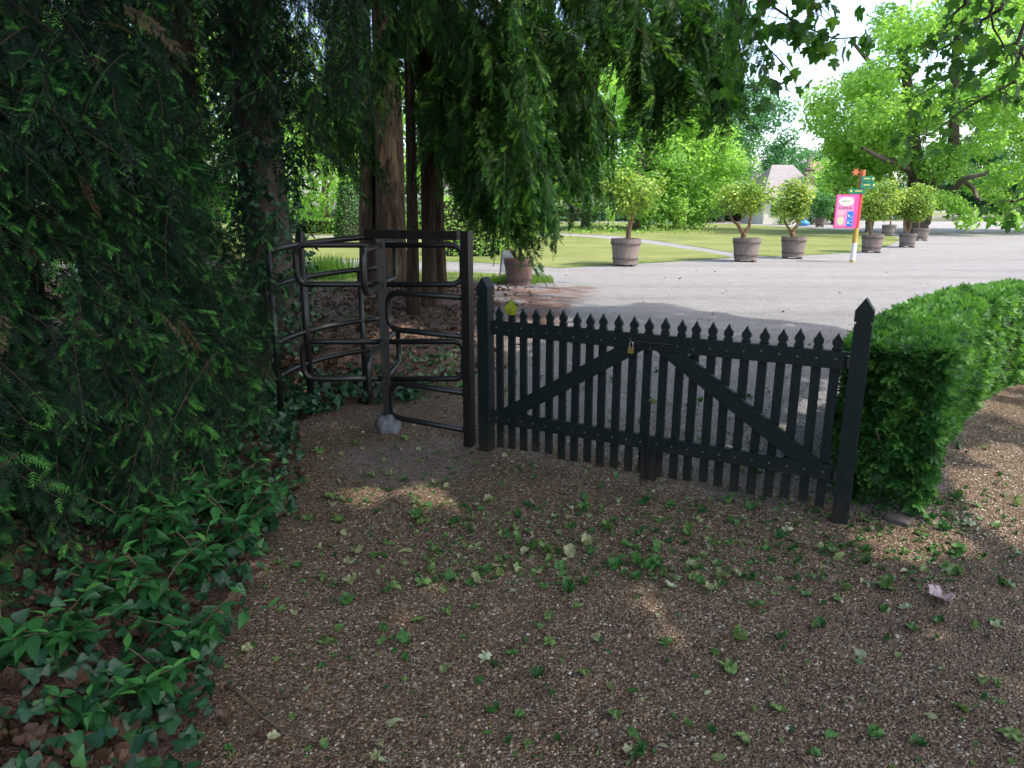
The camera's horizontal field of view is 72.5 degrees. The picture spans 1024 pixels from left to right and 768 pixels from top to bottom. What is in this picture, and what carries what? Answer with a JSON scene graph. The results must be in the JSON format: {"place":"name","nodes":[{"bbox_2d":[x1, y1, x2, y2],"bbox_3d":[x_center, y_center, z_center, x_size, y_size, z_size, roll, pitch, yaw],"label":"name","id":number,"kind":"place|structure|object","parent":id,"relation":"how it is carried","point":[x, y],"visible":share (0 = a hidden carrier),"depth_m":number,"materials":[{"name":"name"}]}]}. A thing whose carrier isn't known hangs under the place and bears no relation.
{"place":"outdoors","nodes":[
{"label":"outdoors","id":0,"kind":"place"},
{"bbox_2d":[218,267,544,280],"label":"lawn","id":1,"kind":"structure","parent":0,"point":[448,278],"depth_m":16.65,"materials":[{"name":"green plant"}]},
{"bbox_2d":[499,249,515,276],"bbox_3d":[-0.107,-2.825,16.518,0.414,0.702,0.478,0,14,0],"label":"board","id":2,"kind":"object","parent":1,"relation":"on","point":[502,265],"visible":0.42,"depth_m":16.41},
{"bbox_2d":[54,235,728,267],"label":"lawn","id":3,"kind":"structure","parent":0,"point":[574,250],"depth_m":26.18,"materials":[{"name":"green plant"}]},
{"bbox_2d":[332,181,358,236],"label":"topiary","id":4,"kind":"object","parent":3,"relation":"on","point":[346,220],"visible":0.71,"depth_m":38.40,"materials":[{"name":"plant"}]},
{"bbox_2d":[0,211,1023,767],"bbox_3d":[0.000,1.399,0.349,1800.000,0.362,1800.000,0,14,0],"label":"ground","id":5,"kind":"structure","parent":0,"point":[828,295],"depth_m":3.07,"materials":[{"name":"gravel"}]},
{"bbox_2d":[0,597,65,671],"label":"leafy plant","id":6,"kind":"object","parent":5,"relation":"on","point":[8,627],"visible":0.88,"depth_m":2.19,"materials":[{"name":"green plant"}]},
{"bbox_2d":[0,590,130,673],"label":"leafy plant","id":7,"kind":"object","parent":5,"relation":"on","point":[59,640],"visible":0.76,"depth_m":2.27,"materials":[{"name":"green plant"}]},
{"bbox_2d":[55,539,133,617],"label":"leafy plant","id":8,"kind":"object","parent":5,"relation":"on","point":[100,569],"visible":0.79,"depth_m":2.64,"materials":[{"name":"green plant"}]},
{"bbox_2d":[3,657,188,739],"bbox_3d":[-1.259,0.981,2.136,0.219,0.211,0.478,12,18,40],"label":"leafy plant","id":9,"kind":"object","parent":5,"relation":"on","point":[93,720],"visible":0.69,"depth_m":2.08,"materials":[{"name":"green plant"}]},
{"bbox_2d":[0,0,234,217],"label":"broadleaf tree","id":10,"kind":"object","parent":5,"relation":"on","point":[200,81],"visible":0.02,"depth_m":28.82,"materials":[{"name":"green plant"}]},
{"bbox_2d":[68,488,188,563],"bbox_3d":[-1.544,0.619,2.923,0.383,0.422,0.324,3,14,13],"label":"leafy plant","id":11,"kind":"object","parent":5,"relation":"on","point":[151,533],"visible":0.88,"depth_m":2.93,"materials":[{"name":"green plant"}]},
{"bbox_2d":[0,0,303,617],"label":"yew tree","id":12,"kind":"object","parent":5,"relation":"on","point":[143,228],"visible":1,"depth_m":3.47,"materials":[{"name":"green plant"}]},
{"bbox_2d":[97,532,210,628],"bbox_3d":[-1.382,0.772,2.706,0.366,0.350,0.300,-12,18,-40],"label":"leafy plant","id":13,"kind":"object","parent":5,"relation":"on","point":[150,589],"visible":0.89,"depth_m":2.69,"materials":[{"name":"green plant"}]},
{"bbox_2d":[114,632,204,714],"bbox_3d":[-1.154,0.983,2.266,0.344,0.259,0.285,9,17,32],"label":"leafy plant","id":14,"kind":"object","parent":5,"relation":"on","point":[155,683],"visible":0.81,"depth_m":2.22,"materials":[{"name":"green plant"}]},
{"bbox_2d":[46,0,301,208],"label":"broadleaf tree","id":15,"kind":"object","parent":5,"relation":"on","point":[217,134],"visible":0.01,"depth_m":36.73,"materials":[{"name":"green plant"}]},
{"bbox_2d":[141,460,210,557],"bbox_3d":[-1.502,0.572,3.082,0.296,0.476,0.312,0,14,0],"label":"leafy plant","id":16,"kind":"object","parent":5,"relation":"on","point":[169,525],"visible":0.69,"depth_m":3.07,"materials":[{"name":"green plant"}]},
{"bbox_2d":[135,586,279,667],"bbox_3d":[-1.082,0.889,2.496,0.411,0.284,0.295,3,14,14],"label":"leafy plant","id":17,"kind":"object","parent":5,"relation":"on","point":[205,631],"visible":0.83,"depth_m":2.49,"materials":[{"name":"green plant"}]},
{"bbox_2d":[160,517,259,591],"bbox_3d":[-1.299,0.754,2.968,0.439,0.303,0.279,11,18,36],"label":"leafy plant","id":18,"kind":"object","parent":5,"relation":"on","point":[203,561],"visible":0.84,"depth_m":2.98,"materials":[{"name":"green plant"}]},
{"bbox_2d":[180,416,239,464],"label":"leafy plant","id":19,"kind":"object","parent":5,"relation":"on","point":[226,443],"visible":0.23,"depth_m":4.11,"materials":[{"name":"green plant"}]},
{"bbox_2d":[216,709,231,725],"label":"fallen leaf","id":20,"kind":"object","parent":5,"relation":"on","point":[224,717],"visible":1,"depth_m":2.22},
{"bbox_2d":[188,451,263,519],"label":"leafy plant","id":21,"kind":"object","parent":5,"relation":"on","point":[223,483],"visible":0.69,"depth_m":3.53,"materials":[{"name":"green plant"}]},
{"bbox_2d":[192,486,279,559],"bbox_3d":[-1.268,0.656,3.236,0.359,0.388,0.312,-6,15,-24],"label":"leafy plant","id":22,"kind":"object","parent":5,"relation":"on","point":[231,523],"visible":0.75,"depth_m":3.23,"materials":[{"name":"green plant"}]},
{"bbox_2d":[208,453,276,510],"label":"leafy plant","id":23,"kind":"object","parent":5,"relation":"on","point":[254,477],"visible":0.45,"depth_m":3.74,"materials":[{"name":"green plant"}]},
{"bbox_2d":[223,684,289,737],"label":"fallen twig","id":24,"kind":"object","parent":5,"relation":"on","point":[244,697],"visible":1,"depth_m":2.29,"materials":[{"name":"wood"}]},
{"bbox_2d":[0,287,518,767],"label":"ivy ground cover","id":25,"kind":"object","parent":5,"relation":"on","point":[170,722],"visible":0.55,"depth_m":2.54,"materials":[{"name":"green plant"}]},
{"bbox_2d":[232,477,289,536],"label":"leafy plant","id":26,"kind":"object","parent":5,"relation":"on","point":[246,491],"visible":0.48,"depth_m":3.43,"materials":[{"name":"green plant"}]},
{"bbox_2d":[224,474,306,523],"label":"leafy plant","id":27,"kind":"object","parent":5,"relation":"on","point":[283,493],"visible":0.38,"depth_m":3.62,"materials":[{"name":"green plant"}]},
{"bbox_2d":[144,0,399,359],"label":"ivy covered tree","id":28,"kind":"object","parent":5,"relation":"on","point":[265,181],"visible":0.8,"depth_m":6.92,"materials":[{"name":"green plant"}]},
{"bbox_2d":[196,13,347,233],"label":"broadleaf tree","id":29,"kind":"object","parent":5,"relation":"on","point":[315,181],"visible":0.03,"depth_m":44.24,"materials":[{"name":"green plant"}]},
{"bbox_2d":[267,729,281,739],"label":"fallen leaf","id":30,"kind":"object","parent":5,"relation":"on","point":[274,734],"visible":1,"depth_m":2.16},
{"bbox_2d":[0,280,552,767],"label":"leaf litter","id":31,"kind":"object","parent":5,"relation":"on","point":[44,730],"visible":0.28,"depth_m":2.85,"materials":[{"name":"plant"}]},
{"bbox_2d":[317,636,336,645],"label":"fallen leaf","id":32,"kind":"object","parent":5,"relation":"on","point":[327,640],"visible":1,"depth_m":2.64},
{"bbox_2d":[286,57,404,219],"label":"broadleaf tree","id":33,"kind":"object","parent":5,"relation":"on","point":[324,211],"visible":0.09,"depth_m":56.44,"materials":[{"name":"green plant"}]},
{"bbox_2d":[345,706,366,729],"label":"fallen twig","id":34,"kind":"object","parent":5,"relation":"on","point":[359,718],"visible":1,"depth_m":2.24,"materials":[{"name":"wood"}]},
{"bbox_2d":[302,68,420,218],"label":"broadleaf tree","id":35,"kind":"object","parent":5,"relation":"on","point":[403,117],"visible":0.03,"depth_m":58.83,"materials":[{"name":"green plant"}]},
{"bbox_2d":[265,229,475,447],"bbox_3d":[-0.999,-0.304,5.046,0.999,1.588,1.562,-13,19,-43],"label":"turnstile","id":36,"kind":"object","parent":5,"relation":"on","point":[390,419],"visible":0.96,"depth_m":4.95,"materials":[{"name":"paint"}]},
{"bbox_2d":[341,0,447,314],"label":"conifer tree","id":37,"kind":"object","parent":5,"relation":"on","point":[413,305],"visible":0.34,"depth_m":9.95,"materials":[{"name":"red plant"}]},
{"bbox_2d":[396,628,410,644],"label":"fallen leaf","id":38,"kind":"object","parent":5,"relation":"on","point":[402,635],"visible":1,"depth_m":2.66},
{"bbox_2d":[414,574,432,586],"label":"fallen leaf","id":39,"kind":"object","parent":5,"relation":"on","point":[421,580],"visible":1,"depth_m":3.06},
{"bbox_2d":[374,0,489,306],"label":"conifer tree","id":40,"kind":"object","parent":5,"relation":"on","point":[429,272],"visible":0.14,"depth_m":11.13,"materials":[{"name":"red plant"}]},
{"bbox_2d":[432,56,447,292],"bbox_3d":[-1.195,-6.682,11.412,1.820,10.946,2.078,0,14,0],"label":"conifer tree","id":41,"kind":"object","parent":5,"relation":"on","point":[441,269],"visible":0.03,"depth_m":12.43,"materials":[{"name":"red plant"}]},
{"bbox_2d":[402,98,493,208],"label":"broadleaf tree","id":42,"kind":"object","parent":5,"relation":"on","point":[419,203],"visible":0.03,"depth_m":66.80,"materials":[{"name":"green plant"}]},
{"bbox_2d":[445,568,458,580],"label":"fallen leaf","id":43,"kind":"object","parent":5,"relation":"on","point":[450,574],"visible":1,"depth_m":3.12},
{"bbox_2d":[210,205,740,221],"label":"hedge block","id":44,"kind":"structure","parent":5,"relation":"on","point":[618,218],"depth_m":98.69,"materials":[{"name":"plant"}]},
{"bbox_2d":[444,195,518,256],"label":"hedge block","id":45,"kind":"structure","parent":5,"relation":"on","point":[452,225],"depth_m":24.43,"materials":[{"name":"plant"}]},
{"bbox_2d":[476,276,494,451],"bbox_3d":[-0.173,-0.046,4.669,0.085,1.330,0.085,8,16,29],"label":"gate post","id":46,"kind":"object","parent":5,"relation":"on","point":[485,349],"visible":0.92,"depth_m":4.62,"materials":[{"name":"black paint"}]},
{"bbox_2d":[486,306,671,479],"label":"picket gate","id":47,"kind":"structure","parent":46,"relation":"attached to","point":[512,415],"depth_m":4.34,"materials":[{"name":"black paint"}]},
{"bbox_2d":[504,299,517,314],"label":"stuck leaf","id":48,"kind":"object","parent":47,"relation":"attached to","point":[511,308],"visible":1,"depth_m":4.46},
{"bbox_2d":[478,650,492,662],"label":"fallen leaf","id":49,"kind":"object","parent":5,"relation":"on","point":[487,655],"visible":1,"depth_m":2.57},
{"bbox_2d":[484,700,499,713],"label":"fallen leaf","id":50,"kind":"object","parent":5,"relation":"on","point":[494,708],"visible":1,"depth_m":2.31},
{"bbox_2d":[221,0,766,285],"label":"conifer tree","id":51,"kind":"object","parent":5,"relation":"on","point":[513,165],"visible":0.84,"depth_m":9.23,"materials":[{"name":"green plant"}]},
{"bbox_2d":[504,219,545,285],"bbox_3d":[0.145,-3.243,15.223,1.254,2.128,1.214,-8,16,-28],"label":"tub tree","id":52,"kind":"object","parent":5,"relation":"on","point":[515,275],"visible":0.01,"depth_m":15.15,"materials":[{"name":"orange plant"}]},
{"bbox_2d":[529,665,544,677],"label":"fallen leaf","id":53,"kind":"object","parent":5,"relation":"on","point":[537,672],"visible":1,"depth_m":2.48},
{"bbox_2d":[539,540,553,552],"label":"fallen leaf","id":54,"kind":"object","parent":5,"relation":"on","point":[547,547],"visible":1,"depth_m":3.34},
{"bbox_2d":[221,245,887,283],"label":"grass","id":55,"kind":"structure","parent":5,"relation":"on","point":[323,264],"depth_m":16.73,"materials":[{"name":"plant"}]},
{"bbox_2d":[554,560,566,570],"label":"fallen leaf","id":56,"kind":"object","parent":5,"relation":"on","point":[561,564],"visible":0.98,"depth_m":3.20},
{"bbox_2d":[563,543,574,557],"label":"fallen leaf","id":57,"kind":"object","parent":5,"relation":"on","point":[569,548],"visible":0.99,"depth_m":3.33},
{"bbox_2d":[562,581,576,593],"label":"fallen leaf","id":58,"kind":"object","parent":5,"relation":"on","point":[568,588],"visible":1,"depth_m":2.98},
{"bbox_2d":[528,45,649,226],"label":"broadleaf tree","id":59,"kind":"object","parent":5,"relation":"on","point":[586,215],"visible":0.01,"depth_m":61.37,"materials":[{"name":"green plant"}]},
{"bbox_2d":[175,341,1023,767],"bbox_3d":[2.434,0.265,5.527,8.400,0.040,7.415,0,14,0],"label":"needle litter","id":60,"kind":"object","parent":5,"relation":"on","point":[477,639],"visible":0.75,"depth_m":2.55,"materials":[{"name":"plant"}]},
{"bbox_2d":[608,557,621,570],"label":"fallen leaf","id":61,"kind":"object","parent":5,"relation":"on","point":[614,563],"visible":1,"depth_m":3.23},
{"bbox_2d":[223,257,1023,767],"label":"leaf litter","id":62,"kind":"object","parent":5,"relation":"on","point":[637,559],"visible":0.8,"depth_m":3.33,"materials":[{"name":"plant"}]},
{"bbox_2d":[600,165,669,266],"bbox_3d":[3.565,-4.841,20.148,1.894,2.847,2.028,11,18,38],"label":"tub tree","id":63,"kind":"object","parent":5,"relation":"on","point":[627,194],"visible":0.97,"depth_m":19.86,"materials":[{"name":"green plant"}]},
{"bbox_2d":[565,221,717,233],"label":"planting","id":64,"kind":"object","parent":5,"relation":"on","point":[612,228],"visible":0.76,"depth_m":53.89,"materials":[{"name":"green plant"}]},
{"bbox_2d":[580,56,721,229],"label":"broadleaf tree","id":65,"kind":"object","parent":5,"relation":"on","point":[638,221],"visible":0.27,"depth_m":53.55,"materials":[{"name":"green plant"}]},
{"bbox_2d":[658,636,673,647],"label":"fallen leaf","id":66,"kind":"object","parent":5,"relation":"on","point":[666,641],"visible":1,"depth_m":2.65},
{"bbox_2d":[684,522,692,535],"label":"fallen leaf","id":67,"kind":"object","parent":5,"relation":"on","point":[688,529],"visible":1,"depth_m":3.54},
{"bbox_2d":[622,117,755,228],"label":"broadleaf tree","id":68,"kind":"object","parent":5,"relation":"on","point":[728,167],"visible":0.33,"depth_m":56.97,"materials":[{"name":"green plant"}]},
{"bbox_2d":[682,114,766,222],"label":"broadleaf tree","id":69,"kind":"object","parent":5,"relation":"on","point":[741,141],"visible":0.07,"depth_m":85.62,"materials":[{"name":"green plant"}]},
{"bbox_2d":[718,658,737,674],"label":"fallen leaf","id":70,"kind":"object","parent":5,"relation":"on","point":[730,666],"visible":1,"depth_m":2.50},
{"bbox_2d":[700,139,762,205],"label":"broadleaf tree","id":71,"kind":"object","parent":5,"relation":"on","point":[755,162],"visible":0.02,"depth_m":101.76,"materials":[{"name":"green plant"}]},
{"bbox_2d":[733,731,750,744],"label":"fallen leaf","id":72,"kind":"object","parent":5,"relation":"on","point":[743,735],"visible":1,"depth_m":2.17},
{"bbox_2d":[709,175,784,261],"bbox_3d":[7.382,-5.201,22.015,2.076,2.642,1.978,0,14,0],"label":"tub tree","id":73,"kind":"object","parent":5,"relation":"on","point":[752,193],"visible":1,"depth_m":21.72,"materials":[{"name":"green plant"}]},
{"bbox_2d":[702,75,805,220],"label":"broadleaf tree","id":74,"kind":"object","parent":5,"relation":"on","point":[763,121],"visible":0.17,"depth_m":92.71,"materials":[{"name":"green plant"}]},
{"bbox_2d":[749,598,765,607],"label":"fallen leaf","id":75,"kind":"object","parent":5,"relation":"on","point":[755,603],"visible":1,"depth_m":2.90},
{"bbox_2d":[770,702,788,712],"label":"fallen leaf","id":76,"kind":"object","parent":5,"relation":"on","point":[780,708],"visible":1,"depth_m":2.30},
{"bbox_2d":[768,197,793,224],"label":"broadleaf tree","id":77,"kind":"object","parent":5,"relation":"on","point":[780,221],"visible":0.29,"depth_m":76.87,"materials":[{"name":"green plant"}]},
{"bbox_2d":[741,165,821,223],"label":"house","id":78,"kind":"structure","parent":5,"relation":"on","point":[777,175],"depth_m":81.70,"materials":[{"name":"tile"}]},
{"bbox_2d":[751,138,813,174],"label":"broadleaf tree","id":79,"kind":"object","parent":5,"relation":"on","point":[798,165],"visible":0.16,"depth_m":111.29,"materials":[{"name":"green plant"}]},
{"bbox_2d":[769,175,818,258],"bbox_3d":[9.389,-5.572,23.384,1.424,2.698,1.350,0,14,0],"label":"tub tree","id":80,"kind":"object","parent":5,"relation":"on","point":[793,245],"visible":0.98,"depth_m":23.16,"materials":[{"name":"green plant"}]},
{"bbox_2d":[792,146,831,165],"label":"broadleaf tree","id":81,"kind":"object","parent":5,"relation":"on","point":[817,153],"visible":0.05,"depth_m":186.73,"materials":[{"name":"green plant"}]},
{"bbox_2d":[808,189,835,226],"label":"tub tree","id":82,"kind":"object","parent":5,"relation":"on","point":[825,201],"visible":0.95,"depth_m":65.58,"materials":[{"name":"green plant"}]},
{"bbox_2d":[804,154,870,224],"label":"broadleaf tree","id":83,"kind":"object","parent":5,"relation":"on","point":[835,192],"visible":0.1,"depth_m":76.91,"materials":[{"name":"green plant"}]},
{"bbox_2d":[830,297,874,524],"bbox_3d":[1.751,0.219,3.607,0.085,1.330,0.085,8,16,29],"label":"gate post","id":84,"kind":"object","parent":5,"relation":"on","point":[864,316],"visible":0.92,"depth_m":3.55,"materials":[{"name":"black paint"}]},
{"bbox_2d":[648,317,850,507],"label":"picket gate","id":85,"kind":"structure","parent":84,"relation":"attached to","point":[804,462],"depth_m":3.84,"materials":[{"name":"black paint"}]},
{"bbox_2d":[833,169,876,261],"bbox_3d":[10.566,-5.114,21.688,1.186,3.028,0.195,0,14,0],"label":"signpost","id":86,"kind":"object","parent":5,"relation":"on","point":[847,214],"visible":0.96,"depth_m":21.53,"materials":[{"name":"paint"}]},
{"bbox_2d":[705,0,1023,233],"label":"plane tree","id":87,"kind":"object","parent":5,"relation":"on","point":[796,31],"visible":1,"depth_m":5.88,"materials":[{"name":"green plant"}]},
{"bbox_2d":[868,723,886,737],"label":"fallen leaf","id":88,"kind":"object","parent":5,"relation":"on","point":[875,730],"visible":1,"depth_m":2.19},
{"bbox_2d":[861,177,905,252],"bbox_3d":[13.821,-6.445,26.692,1.895,2.793,1.732,0,14,0],"label":"tub tree","id":89,"kind":"object","parent":5,"relation":"on","point":[873,210],"visible":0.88,"depth_m":26.39,"materials":[{"name":"green plant"}]},
{"bbox_2d":[876,574,893,588],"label":"fallen leaf","id":90,"kind":"object","parent":5,"relation":"on","point":[885,583],"visible":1,"depth_m":3.01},
{"bbox_2d":[867,153,927,215],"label":"broadleaf tree","id":91,"kind":"object","parent":5,"relation":"on","point":[902,184],"visible":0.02,"depth_m":177.05,"materials":[{"name":"green plant"}]},
{"bbox_2d":[882,512,912,526],"bbox_3d":[2.048,0.730,3.718,0.142,0.057,0.084,15,26,38],"label":"stone block","id":92,"kind":"object","parent":5,"relation":"on","point":[897,519],"depth_m":3.70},
{"bbox_2d":[797,0,1023,232],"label":"spreading tree","id":93,"kind":"object","parent":5,"relation":"on","point":[860,140],"visible":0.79,"depth_m":45.53,"materials":[{"name":"green plant"}]},
{"bbox_2d":[889,182,938,247],"bbox_3d":[17.298,-7.362,30.424,1.882,2.767,2.097,0,14,0],"label":"tub tree","id":94,"kind":"object","parent":5,"relation":"on","point":[916,204],"visible":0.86,"depth_m":29.99,"materials":[{"name":"green plant"}]},
{"bbox_2d":[912,732,928,746],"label":"fallen leaf","id":95,"kind":"object","parent":5,"relation":"on","point":[919,741],"visible":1,"depth_m":2.14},
{"bbox_2d":[822,277,1023,515],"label":"clipped hedge","id":96,"kind":"object","parent":5,"relation":"on","point":[939,361],"visible":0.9,"depth_m":3.83,"materials":[{"name":"green plant"}]},
{"bbox_2d":[913,198,937,240],"bbox_3d":[21.769,-8.795,37.102,1.510,2.315,1.298,-12,18,-40],"label":"tub tree","id":97,"kind":"object","parent":5,"relation":"on","point":[922,233],"visible":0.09,"depth_m":37.10,"materials":[{"name":"orange plant"}]},
{"bbox_2d":[895,139,978,201],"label":"broadleaf tree","id":98,"kind":"object","parent":5,"relation":"on","point":[944,184],"visible":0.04,"depth_m":182.15,"materials":[{"name":"green plant"}]},
{"bbox_2d":[927,583,955,602],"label":"fallen leaf","id":99,"kind":"object","parent":5,"relation":"on","point":[936,590],"visible":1,"depth_m":2.93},
{"bbox_2d":[938,559,962,574],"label":"fallen leaf","id":100,"kind":"object","parent":5,"relation":"on","point":[947,565],"visible":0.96,"depth_m":3.17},
{"bbox_2d":[940,141,1022,215],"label":"broadleaf tree","id":101,"kind":"object","parent":5,"relation":"on","point":[978,180],"visible":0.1,"depth_m":172.35,"materials":[{"name":"green plant"}]},
{"bbox_2d":[959,148,1023,215],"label":"broadleaf tree","id":102,"kind":"object","parent":5,"relation":"on","point":[1013,187],"visible":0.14,"depth_m":169.75,"materials":[{"name":"green plant"}]},
{"bbox_2d":[996,726,1022,742],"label":"fallen leaf","id":103,"kind":"object","parent":5,"relation":"on","point":[1010,733],"visible":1,"depth_m":2.15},
{"bbox_2d":[36,0,1023,210],"label":"sky","id":104,"kind":"structure","parent":0,"point":[849,26],"materials":[{"name":"white"}]},
{"bbox_2d":[214,222,898,256],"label":"lawn","id":105,"kind":"structure","parent":0,"point":[818,241],"depth_m":42.88,"materials":[{"name":"green plant"}]},
{"bbox_2d":[290,216,420,233],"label":"hedge block","id":106,"kind":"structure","parent":105,"relation":"on","point":[322,226],"depth_m":48.14,"materials":[{"name":"green plant"}]},
{"bbox_2d":[674,196,688,230],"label":"climbing shrub","id":107,"kind":"object","parent":105,"relation":"on","point":[683,210],"visible":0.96,"depth_m":54.23,"materials":[{"name":"green plant"}]},
{"bbox_2d":[881,191,896,235],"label":"tub tree","id":108,"kind":"object","parent":105,"relation":"on","point":[889,229],"visible":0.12,"depth_m":43.46,"materials":[{"name":"orange plant"}]},
{"bbox_2d":[860,215,1022,220],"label":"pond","id":109,"kind":"structure","parent":0,"point":[937,218],"depth_m":131.34,"materials":[{"name":"grey liquid"}]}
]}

